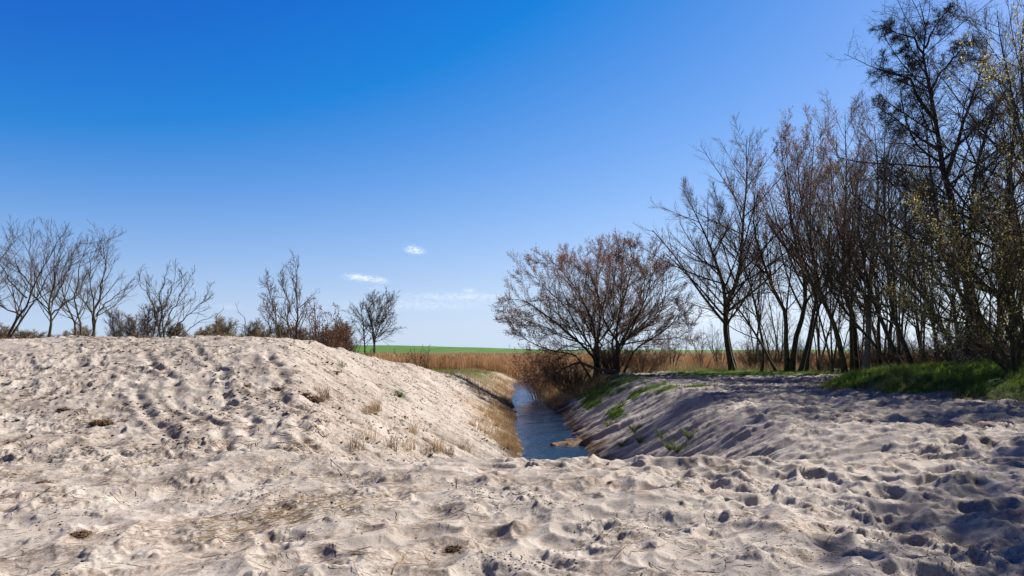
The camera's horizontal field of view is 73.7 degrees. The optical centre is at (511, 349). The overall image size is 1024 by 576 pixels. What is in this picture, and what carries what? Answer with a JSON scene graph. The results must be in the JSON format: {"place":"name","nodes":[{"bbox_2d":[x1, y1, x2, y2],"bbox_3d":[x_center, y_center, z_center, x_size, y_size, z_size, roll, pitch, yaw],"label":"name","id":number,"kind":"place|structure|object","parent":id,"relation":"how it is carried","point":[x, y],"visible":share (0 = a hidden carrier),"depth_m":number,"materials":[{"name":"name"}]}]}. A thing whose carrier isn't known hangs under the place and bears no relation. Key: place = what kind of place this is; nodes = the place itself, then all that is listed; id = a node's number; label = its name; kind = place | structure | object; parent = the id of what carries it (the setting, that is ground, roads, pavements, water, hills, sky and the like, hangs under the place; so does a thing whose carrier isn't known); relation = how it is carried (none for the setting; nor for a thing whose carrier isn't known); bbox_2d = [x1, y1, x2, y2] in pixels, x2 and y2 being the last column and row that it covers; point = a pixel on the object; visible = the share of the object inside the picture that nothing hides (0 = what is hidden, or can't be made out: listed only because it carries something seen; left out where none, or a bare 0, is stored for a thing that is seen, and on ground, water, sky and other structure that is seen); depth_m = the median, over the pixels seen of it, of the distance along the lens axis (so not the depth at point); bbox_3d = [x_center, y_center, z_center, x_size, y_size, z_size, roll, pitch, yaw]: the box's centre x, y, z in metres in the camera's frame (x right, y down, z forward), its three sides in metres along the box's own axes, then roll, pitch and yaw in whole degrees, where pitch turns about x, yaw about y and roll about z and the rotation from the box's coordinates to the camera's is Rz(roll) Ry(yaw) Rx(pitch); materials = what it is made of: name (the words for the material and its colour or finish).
{"place":"outdoors","nodes":[
{"label":"outdoors","id":0,"kind":"place"},
{"bbox_2d":[0,335,1023,575],"bbox_3d":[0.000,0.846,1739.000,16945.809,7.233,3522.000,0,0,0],"label":"ground","id":1,"kind":"structure","parent":0,"point":[884,440],"depth_m":9.48,"materials":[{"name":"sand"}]},
{"bbox_2d":[0,219,34,306],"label":"bare sapling","id":2,"kind":"object","parent":1,"relation":"on","point":[12,258],"visible":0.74,"depth_m":26.12,"materials":[{"name":"brown plant"}]},
{"bbox_2d":[2,326,46,338],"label":"bush","id":3,"kind":"object","parent":1,"relation":"on","point":[20,334],"visible":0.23,"depth_m":113.27,"materials":[{"name":"plant"}]},
{"bbox_2d":[0,220,91,338],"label":"bare sapling","id":4,"kind":"object","parent":1,"relation":"on","point":[18,316],"visible":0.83,"depth_m":24.99,"materials":[{"name":"brown plant"}]},
{"bbox_2d":[0,216,102,336],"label":"bare sapling","id":5,"kind":"object","parent":1,"relation":"on","point":[50,314],"visible":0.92,"depth_m":24.29,"materials":[{"name":"brown plant"}]},
{"bbox_2d":[33,232,104,335],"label":"bare sapling","id":6,"kind":"object","parent":1,"relation":"on","point":[72,315],"visible":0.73,"depth_m":24.99,"materials":[{"name":"brown plant"}]},
{"bbox_2d":[59,529,95,537],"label":"root clump","id":7,"kind":"object","parent":1,"relation":"on","point":[83,533],"visible":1,"depth_m":6.28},
{"bbox_2d":[68,323,95,336],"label":"tree","id":8,"kind":"object","parent":1,"relation":"on","point":[83,330],"visible":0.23,"depth_m":125.76,"materials":[{"name":"plant"}]},
{"bbox_2d":[54,219,138,335],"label":"bare sapling","id":9,"kind":"object","parent":1,"relation":"on","point":[94,320],"visible":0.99,"depth_m":23.95,"materials":[{"name":"brown plant"}]},
{"bbox_2d":[83,417,119,425],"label":"root clump","id":10,"kind":"object","parent":1,"relation":"on","point":[105,422],"visible":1,"depth_m":13.09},
{"bbox_2d":[102,304,125,336],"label":"bush","id":11,"kind":"object","parent":1,"relation":"on","point":[116,321],"visible":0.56,"depth_m":121.41,"materials":[{"name":"plant"}]},
{"bbox_2d":[112,312,151,337],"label":"bush","id":12,"kind":"object","parent":1,"relation":"on","point":[131,331],"visible":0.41,"depth_m":108.69,"materials":[{"name":"brown plant"}]},
{"bbox_2d":[0,332,292,338],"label":"crest grass","id":13,"kind":"structure","parent":1,"relation":"on","point":[169,336],"depth_m":23.91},
{"bbox_2d":[137,298,168,337],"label":"bush","id":14,"kind":"object","parent":1,"relation":"on","point":[148,320],"visible":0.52,"depth_m":117.45,"materials":[{"name":"brown plant"}]},
{"bbox_2d":[163,317,187,336],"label":"bush","id":15,"kind":"object","parent":1,"relation":"on","point":[179,328],"visible":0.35,"depth_m":112.86,"materials":[{"name":"brown plant"}]},
{"bbox_2d":[137,258,214,337],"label":"bare sapling","id":16,"kind":"object","parent":1,"relation":"on","point":[164,307],"visible":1,"depth_m":23.54,"materials":[{"name":"brown plant"}]},
{"bbox_2d":[180,325,222,336],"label":"bush","id":17,"kind":"object","parent":1,"relation":"on","point":[204,333],"visible":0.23,"depth_m":109.99,"materials":[{"name":"brown plant"}]},
{"bbox_2d":[195,320,230,335],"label":"tree","id":18,"kind":"object","parent":1,"relation":"on","point":[215,326],"visible":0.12,"depth_m":117.85,"materials":[{"name":"brown plant"}]},
{"bbox_2d":[211,313,239,335],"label":"bush","id":19,"kind":"object","parent":1,"relation":"on","point":[221,321],"visible":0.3,"depth_m":125.65,"materials":[{"name":"brown plant"}]},
{"bbox_2d":[238,317,266,336],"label":"bush","id":20,"kind":"object","parent":1,"relation":"on","point":[253,330],"visible":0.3,"depth_m":121.53,"materials":[{"name":"brown plant"}]},
{"bbox_2d":[42,476,474,552],"bbox_3d":[-2.362,1.724,7.222,4.576,0.220,1.541,0,0,-26],"label":"straw drift","id":21,"kind":"object","parent":1,"relation":"on","point":[296,512],"visible":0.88,"depth_m":7.14,"materials":[{"name":"plant"}]},
{"bbox_2d":[254,327,274,336],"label":"tree","id":22,"kind":"object","parent":1,"relation":"on","point":[258,333],"visible":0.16,"depth_m":110.32,"materials":[{"name":"brown plant"}]},
{"bbox_2d":[257,268,289,337],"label":"birch sapling","id":23,"kind":"object","parent":1,"relation":"on","point":[266,307],"visible":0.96,"depth_m":26.96,"materials":[{"name":"brown plant"}]},
{"bbox_2d":[273,320,292,337],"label":"tree","id":24,"kind":"object","parent":1,"relation":"on","point":[284,333],"visible":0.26,"depth_m":125.24,"materials":[{"name":"brown plant"}]},
{"bbox_2d":[269,250,320,339],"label":"birch sapling","id":25,"kind":"object","parent":1,"relation":"on","point":[296,307],"visible":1,"depth_m":25.94,"materials":[{"name":"brown plant"}]},
{"bbox_2d":[281,292,355,347],"bbox_3d":[-8.515,-0.793,29.873,3.155,3.598,2.460,0,0,-21],"label":"shrub","id":26,"kind":"object","parent":1,"relation":"on","point":[314,327],"visible":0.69,"depth_m":29.99,"materials":[{"name":"brown plant"}]},
{"bbox_2d":[304,393,338,402],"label":"root clump","id":27,"kind":"object","parent":1,"relation":"on","point":[315,399],"visible":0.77,"depth_m":15.63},
{"bbox_2d":[317,317,365,351],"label":"shrub","id":28,"kind":"object","parent":1,"relation":"on","point":[345,337],"visible":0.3,"depth_m":33.03,"materials":[{"name":"brown plant"}]},
{"bbox_2d":[326,319,360,351],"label":"bush","id":29,"kind":"object","parent":1,"relation":"on","point":[354,338],"visible":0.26,"depth_m":117.83,"materials":[{"name":"brown plant"}]},
{"bbox_2d":[344,428,367,450],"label":"dry grass tuft","id":30,"kind":"object","parent":1,"relation":"on","point":[358,447],"visible":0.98,"depth_m":13.07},
{"bbox_2d":[340,299,389,353],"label":"round tree","id":31,"kind":"object","parent":1,"relation":"on","point":[362,320],"visible":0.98,"depth_m":87.89,"materials":[{"name":"brown wood"}]},
{"bbox_2d":[351,288,404,354],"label":"round tree","id":32,"kind":"object","parent":1,"relation":"on","point":[382,309],"visible":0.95,"depth_m":89.82,"materials":[{"name":"brown plant"}]},
{"bbox_2d":[382,428,406,451],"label":"dry grass tuft","id":33,"kind":"object","parent":1,"relation":"on","point":[394,445],"visible":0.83,"depth_m":14.54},
{"bbox_2d":[399,429,424,449],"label":"dry grass tuft","id":34,"kind":"object","parent":1,"relation":"on","point":[413,447],"visible":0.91,"depth_m":15.87,"materials":[{"name":"plant"}]},
{"bbox_2d":[426,429,450,453],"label":"dry grass tuft","id":35,"kind":"object","parent":1,"relation":"on","point":[439,449],"visible":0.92,"depth_m":16.97,"materials":[{"name":"plant"}]},
{"bbox_2d":[439,540,473,552],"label":"root clump","id":36,"kind":"object","parent":1,"relation":"on","point":[452,548],"visible":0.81,"depth_m":6.08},
{"bbox_2d":[0,335,1023,575],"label":"soil crumbs","id":37,"kind":"object","parent":1,"relation":"on","point":[257,398],"visible":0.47,"depth_m":11.55,"materials":[{"name":"sand"}]},
{"bbox_2d":[515,368,556,397],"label":"shrub","id":38,"kind":"object","parent":1,"relation":"on","point":[535,385],"visible":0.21,"depth_m":54.43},
{"bbox_2d":[505,329,582,400],"bbox_3d":[2.438,1.318,51.959,6.085,5.836,4.893,0,0,28],"label":"shrub","id":39,"kind":"object","parent":1,"relation":"on","point":[530,372],"visible":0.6,"depth_m":51.85,"materials":[{"name":"brown plant"}]},
{"bbox_2d":[531,349,604,392],"bbox_3d":[3.731,1.519,48.709,5.392,3.424,5.499,0,0,40],"label":"shrub","id":40,"kind":"object","parent":1,"relation":"on","point":[572,375],"visible":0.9,"depth_m":48.36,"materials":[{"name":"plant"}]},
{"bbox_2d":[561,362,618,373],"bbox_3d":[5.357,1.265,47.000,4.003,0.844,0.318,0,0,0],"label":"fallen log","id":41,"kind":"object","parent":1,"relation":"on","point":[616,371],"visible":0.95,"depth_m":46.91,"materials":[{"name":"brown wood"}]},
{"bbox_2d":[491,228,710,389],"bbox_3d":[6.660,-3.083,50.379,16.711,12.003,10.966,0,0,0],"label":"willow tree","id":42,"kind":"object","parent":1,"relation":"on","point":[594,328],"visible":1,"depth_m":49.42,"materials":[{"name":"brown plant"}]},
{"bbox_2d":[587,334,637,374],"bbox_3d":[7.124,0.257,49.405,4.177,3.258,4.437,0,0,20],"label":"shrub","id":43,"kind":"object","parent":1,"relation":"on","point":[609,359],"visible":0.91,"depth_m":49.10,"materials":[{"name":"plant"}]},
{"bbox_2d":[265,359,1023,461],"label":"dry grass","id":44,"kind":"structure","parent":1,"relation":"on","point":[557,401],"depth_m":44.50,"materials":[{"name":"plant"}]},
{"bbox_2d":[616,340,675,372],"bbox_3d":[9.393,0.595,50.122,5.151,2.582,5.128,0,0,34],"label":"shrub","id":45,"kind":"object","parent":1,"relation":"on","point":[641,363],"visible":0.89,"depth_m":49.55,"materials":[{"name":"plant"}]},
{"bbox_2d":[359,351,948,380],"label":"reed bed","id":46,"kind":"object","parent":1,"relation":"on","point":[485,361],"visible":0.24,"depth_m":83.49,"materials":[{"name":"plant"}]},
{"bbox_2d":[635,337,678,370],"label":"shrub","id":47,"kind":"object","parent":1,"relation":"on","point":[662,369],"visible":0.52,"depth_m":53.78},
{"bbox_2d":[664,330,682,367],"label":"shrub","id":48,"kind":"object","parent":1,"relation":"on","point":[678,351],"visible":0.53,"depth_m":57.12,"materials":[{"name":"brown plant"}]},
{"bbox_2d":[686,326,715,367],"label":"shrub","id":49,"kind":"object","parent":1,"relation":"on","point":[699,356],"visible":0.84,"depth_m":63.98,"materials":[{"name":"brown plant"}]},
{"bbox_2d":[702,324,736,366],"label":"shrub","id":50,"kind":"object","parent":1,"relation":"on","point":[718,353],"visible":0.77,"depth_m":60.97,"materials":[{"name":"brown plant"}]},
{"bbox_2d":[430,362,1023,420],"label":"verge grass","id":51,"kind":"structure","parent":1,"relation":"on","point":[763,373],"depth_m":41.54,"materials":[{"name":"plant"}]},
{"bbox_2d":[680,176,777,371],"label":"bare tree","id":52,"kind":"object","parent":1,"relation":"on","point":[758,318],"visible":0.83,"depth_m":50.01,"materials":[{"name":"brown plant"}]},
{"bbox_2d":[633,111,828,370],"bbox_3d":[16.236,-7.878,52.545,14.076,19.462,14.365,0,0,0],"label":"bare tree","id":53,"kind":"object","parent":1,"relation":"on","point":[731,360],"visible":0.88,"depth_m":50.69,"materials":[{"name":"brown plant"}]},
{"bbox_2d":[733,341,776,368],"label":"undergrowth bush","id":54,"kind":"object","parent":1,"relation":"on","point":[747,361],"visible":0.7,"depth_m":55.74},
{"bbox_2d":[742,249,772,357],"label":"young tree","id":55,"kind":"object","parent":1,"relation":"on","point":[755,319],"visible":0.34,"depth_m":62.28,"materials":[{"name":"brown plant"}]},
{"bbox_2d":[743,262,794,362],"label":"young tree","id":56,"kind":"object","parent":1,"relation":"on","point":[767,340],"visible":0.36,"depth_m":66.11,"materials":[{"name":"brown plant"}]},
{"bbox_2d":[744,339,798,369],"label":"undergrowth bush","id":57,"kind":"object","parent":1,"relation":"on","point":[780,355],"visible":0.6,"depth_m":54.59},
{"bbox_2d":[762,265,797,365],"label":"young tree","id":58,"kind":"object","parent":1,"relation":"on","point":[774,333],"visible":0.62,"depth_m":57.96,"materials":[{"name":"brown plant"}]},
{"bbox_2d":[713,105,851,371],"bbox_3d":[20.219,-8.068,49.922,9.550,19.760,7.933,0,0,29],"label":"bare tree","id":59,"kind":"object","parent":1,"relation":"on","point":[789,363],"visible":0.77,"depth_m":49.88,"materials":[{"name":"brown plant"}]},
{"bbox_2d":[789,336,817,364],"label":"undergrowth bush","id":60,"kind":"object","parent":1,"relation":"on","point":[799,354],"visible":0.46,"depth_m":59.89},
{"bbox_2d":[754,131,867,372],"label":"bare tree","id":61,"kind":"object","parent":1,"relation":"on","point":[843,365],"visible":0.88,"depth_m":45.86,"materials":[{"name":"brown plant"}]},
{"bbox_2d":[796,202,828,371],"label":"young tree","id":62,"kind":"object","parent":1,"relation":"on","point":[819,316],"visible":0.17,"depth_m":52.10,"materials":[{"name":"brown plant"}]},
{"bbox_2d":[747,103,881,371],"bbox_3d":[22.167,-8.010,49.384,11.347,19.652,8.287,0,0,0],"label":"bare tree","id":63,"kind":"object","parent":1,"relation":"on","point":[805,362],"visible":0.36,"depth_m":48.98,"materials":[{"name":"brown plant"}]},
{"bbox_2d":[790,206,845,368],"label":"young tree","id":64,"kind":"object","parent":1,"relation":"on","point":[828,333],"visible":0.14,"depth_m":59.55,"materials":[{"name":"brown plant"}]},
{"bbox_2d":[809,355,830,371],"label":"undergrowth bush","id":65,"kind":"object","parent":1,"relation":"on","point":[816,365],"visible":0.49,"depth_m":51.85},
{"bbox_2d":[784,221,862,358],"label":"young tree","id":66,"kind":"object","parent":1,"relation":"on","point":[824,336],"visible":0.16,"depth_m":64.17,"materials":[{"name":"brown plant"}]},
{"bbox_2d":[812,153,858,371],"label":"young tree","id":67,"kind":"object","parent":1,"relation":"on","point":[832,363],"visible":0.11,"depth_m":48.85,"materials":[{"name":"brown plant"}]},
{"bbox_2d":[811,346,863,371],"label":"undergrowth bush","id":68,"kind":"object","parent":1,"relation":"on","point":[836,364],"visible":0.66,"depth_m":49.73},
{"bbox_2d":[794,199,890,364],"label":"leaning tree","id":69,"kind":"object","parent":1,"relation":"on","point":[858,327],"visible":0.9,"depth_m":41.86,"materials":[{"name":"brown plant"}]},
{"bbox_2d":[794,87,893,371],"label":"bare tree","id":70,"kind":"object","parent":1,"relation":"on","point":[854,361],"visible":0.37,"depth_m":46.16,"materials":[{"name":"brown plant"}]},
{"bbox_2d":[817,155,904,365],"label":"leaning tree","id":71,"kind":"object","parent":1,"relation":"on","point":[882,322],"visible":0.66,"depth_m":41.00,"materials":[{"name":"brown plant"}]},
{"bbox_2d":[842,204,883,370],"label":"young tree","id":72,"kind":"object","parent":1,"relation":"on","point":[863,337],"visible":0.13,"depth_m":48.00,"materials":[{"name":"brown plant"}]},
{"bbox_2d":[791,125,945,366],"bbox_3d":[21.251,-6.222,40.093,8.423,14.929,6.985,0,0,0],"label":"leaning tree","id":73,"kind":"object","parent":1,"relation":"on","point":[903,343],"visible":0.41,"depth_m":39.94,"materials":[{"name":"brown plant"}]},
{"bbox_2d":[788,89,955,369],"bbox_3d":[23.064,-7.304,43.348,12.132,18.162,10.508,0,0,0],"label":"bare tree","id":74,"kind":"object","parent":1,"relation":"on","point":[867,356],"visible":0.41,"depth_m":43.34,"materials":[{"name":"brown plant"}]},
{"bbox_2d":[839,177,906,365],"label":"young tree","id":75,"kind":"object","parent":1,"relation":"on","point":[874,295],"visible":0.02,"depth_m":58.28,"materials":[{"name":"brown plant"}]},
{"bbox_2d":[859,154,888,366],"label":"young tree","id":76,"kind":"object","parent":1,"relation":"on","point":[879,340],"visible":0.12,"depth_m":46.01,"materials":[{"name":"brown plant"}]},
{"bbox_2d":[800,75,949,364],"bbox_3d":[24.200,-8.124,44.146,8.364,19.542,10.460,0,0,41],"label":"bare tree","id":77,"kind":"object","parent":1,"relation":"on","point":[891,319],"visible":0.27,"depth_m":44.27,"materials":[{"name":"brown wood"}]},
{"bbox_2d":[850,195,911,364],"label":"young tree","id":78,"kind":"object","parent":1,"relation":"on","point":[874,334],"visible":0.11,"depth_m":52.17,"materials":[{"name":"brown plant"}]},
{"bbox_2d":[843,327,921,368],"bbox_3d":[24.954,0.086,46.010,4.516,3.473,5.176,0,0,18],"label":"undergrowth bush","id":79,"kind":"object","parent":1,"relation":"on","point":[873,357],"visible":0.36,"depth_m":45.83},
{"bbox_2d":[867,135,908,350],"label":"young tree","id":80,"kind":"object","parent":1,"relation":"on","point":[896,308],"visible":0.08,"depth_m":50.16,"materials":[{"name":"brown plant"}]},
{"bbox_2d":[879,335,927,363],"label":"undergrowth bush","id":81,"kind":"object","parent":1,"relation":"on","point":[889,352],"visible":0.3,"depth_m":43.90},
{"bbox_2d":[879,150,928,360],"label":"young tree","id":82,"kind":"object","parent":1,"relation":"on","point":[899,341],"visible":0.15,"depth_m":43.82,"materials":[{"name":"brown plant"}]},
{"bbox_2d":[808,131,1002,363],"bbox_3d":[19.699,-5.030,34.423,9.907,12.120,6.629,0,0,0],"label":"curved willow","id":83,"kind":"object","parent":1,"relation":"on","point":[887,263],"visible":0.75,"depth_m":34.19,"materials":[{"name":"brown plant"}]},
{"bbox_2d":[875,159,948,357],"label":"young tree","id":84,"kind":"object","parent":1,"relation":"on","point":[918,329],"visible":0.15,"depth_m":47.97,"materials":[{"name":"brown plant"}]},
{"bbox_2d":[892,174,946,359],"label":"young tree","id":85,"kind":"object","parent":1,"relation":"on","point":[914,324],"visible":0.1,"depth_m":42.25,"materials":[{"name":"brown plant"}]},
{"bbox_2d":[895,343,946,364],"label":"undergrowth bush","id":86,"kind":"object","parent":1,"relation":"on","point":[917,359],"visible":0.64,"depth_m":40.07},
{"bbox_2d":[820,356,1023,402],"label":"bank grass","id":87,"kind":"structure","parent":1,"relation":"on","point":[975,378],"depth_m":26.67,"materials":[{"name":"plant"}]},
{"bbox_2d":[823,0,1023,362],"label":"bare tree","id":88,"kind":"object","parent":1,"relation":"on","point":[975,25],"visible":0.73,"depth_m":32.52,"materials":[{"name":"brown wood"}]},
{"bbox_2d":[825,0,1023,358],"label":"alder tree","id":89,"kind":"object","parent":1,"relation":"on","point":[912,62],"visible":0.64,"depth_m":35.91,"materials":[{"name":"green plant"}]},
{"bbox_2d":[913,123,950,358],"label":"young tree","id":90,"kind":"object","parent":1,"relation":"on","point":[931,259],"visible":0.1,"depth_m":41.01,"materials":[{"name":"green plant"}]},
{"bbox_2d":[880,158,985,359],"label":"young tree","id":91,"kind":"object","parent":1,"relation":"on","point":[935,281],"visible":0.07,"depth_m":44.46,"materials":[{"name":"brown plant"}]},
{"bbox_2d":[857,164,1023,353],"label":"leaning tree","id":92,"kind":"object","parent":1,"relation":"on","point":[1009,303],"visible":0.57,"depth_m":29.11,"materials":[{"name":"brown plant"}]},
{"bbox_2d":[904,321,987,362],"bbox_3d":[24.664,-0.376,37.993,4.507,2.820,5.165,0,0,9],"label":"undergrowth bush","id":93,"kind":"object","parent":1,"relation":"on","point":[947,353],"visible":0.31,"depth_m":38.46,"materials":[{"name":"plant"}]},
{"bbox_2d":[873,5,1023,363],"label":"bare tree","id":94,"kind":"object","parent":1,"relation":"on","point":[975,176],"visible":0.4,"depth_m":33.91,"materials":[{"name":"brown wood"}]},
{"bbox_2d":[876,177,1023,378],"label":"goat willow","id":95,"kind":"object","parent":1,"relation":"on","point":[994,341],"visible":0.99,"depth_m":26.82,"materials":[{"name":"green plant"}]},
{"bbox_2d":[933,0,1023,303],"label":"goat willow","id":96,"kind":"object","parent":1,"relation":"on","point":[1011,188],"visible":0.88,"depth_m":28.25,"materials":[{"name":"green plant"}]},
{"bbox_2d":[934,137,1023,346],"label":"young tree","id":97,"kind":"object","parent":1,"relation":"on","point":[985,255],"visible":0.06,"depth_m":42.66,"materials":[{"name":"brown plant"}]},
{"bbox_2d":[958,308,1006,360],"bbox_3d":[24.346,-0.769,35.011,3.023,3.372,2.637,0,0,36],"label":"undergrowth bush","id":98,"kind":"object","parent":1,"relation":"on","point":[983,336],"visible":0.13,"depth_m":34.92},
{"bbox_2d":[964,336,1023,363],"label":"undergrowth bush","id":99,"kind":"object","parent":1,"relation":"on","point":[1006,353],"visible":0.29,"depth_m":30.35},
{"bbox_2d":[964,330,1023,363],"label":"undergrowth bush","id":100,"kind":"object","parent":1,"relation":"on","point":[1000,343],"visible":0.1,"depth_m":32.22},
{"bbox_2d":[970,100,1023,330],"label":"young tree","id":101,"kind":"object","parent":1,"relation":"on","point":[997,227],"visible":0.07,"depth_m":44.55,"materials":[{"name":"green plant"}]},
{"bbox_2d":[980,102,1022,291],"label":"young tree","id":102,"kind":"object","parent":1,"relation":"on","point":[1006,168],"visible":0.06,"depth_m":35.53,"materials":[{"name":"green plant"}]},
{"bbox_2d":[979,201,1023,290],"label":"alder tree","id":103,"kind":"object","parent":1,"relation":"on","point":[1022,231],"visible":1,"depth_m":13.57,"materials":[{"name":"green plant"}]},
{"bbox_2d":[984,105,1023,323],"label":"young tree","id":104,"kind":"object","parent":1,"relation":"on","point":[996,227],"visible":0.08,"depth_m":35.75,"materials":[{"name":"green plant"}]},
{"bbox_2d":[0,0,1023,348],"label":"sky","id":105,"kind":"structure","parent":0,"point":[409,147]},
{"bbox_2d":[511,382,589,459],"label":"water","id":106,"kind":"structure","parent":0,"point":[540,426],"depth_m":33.22,"materials":[{"name":"blue liquid"}]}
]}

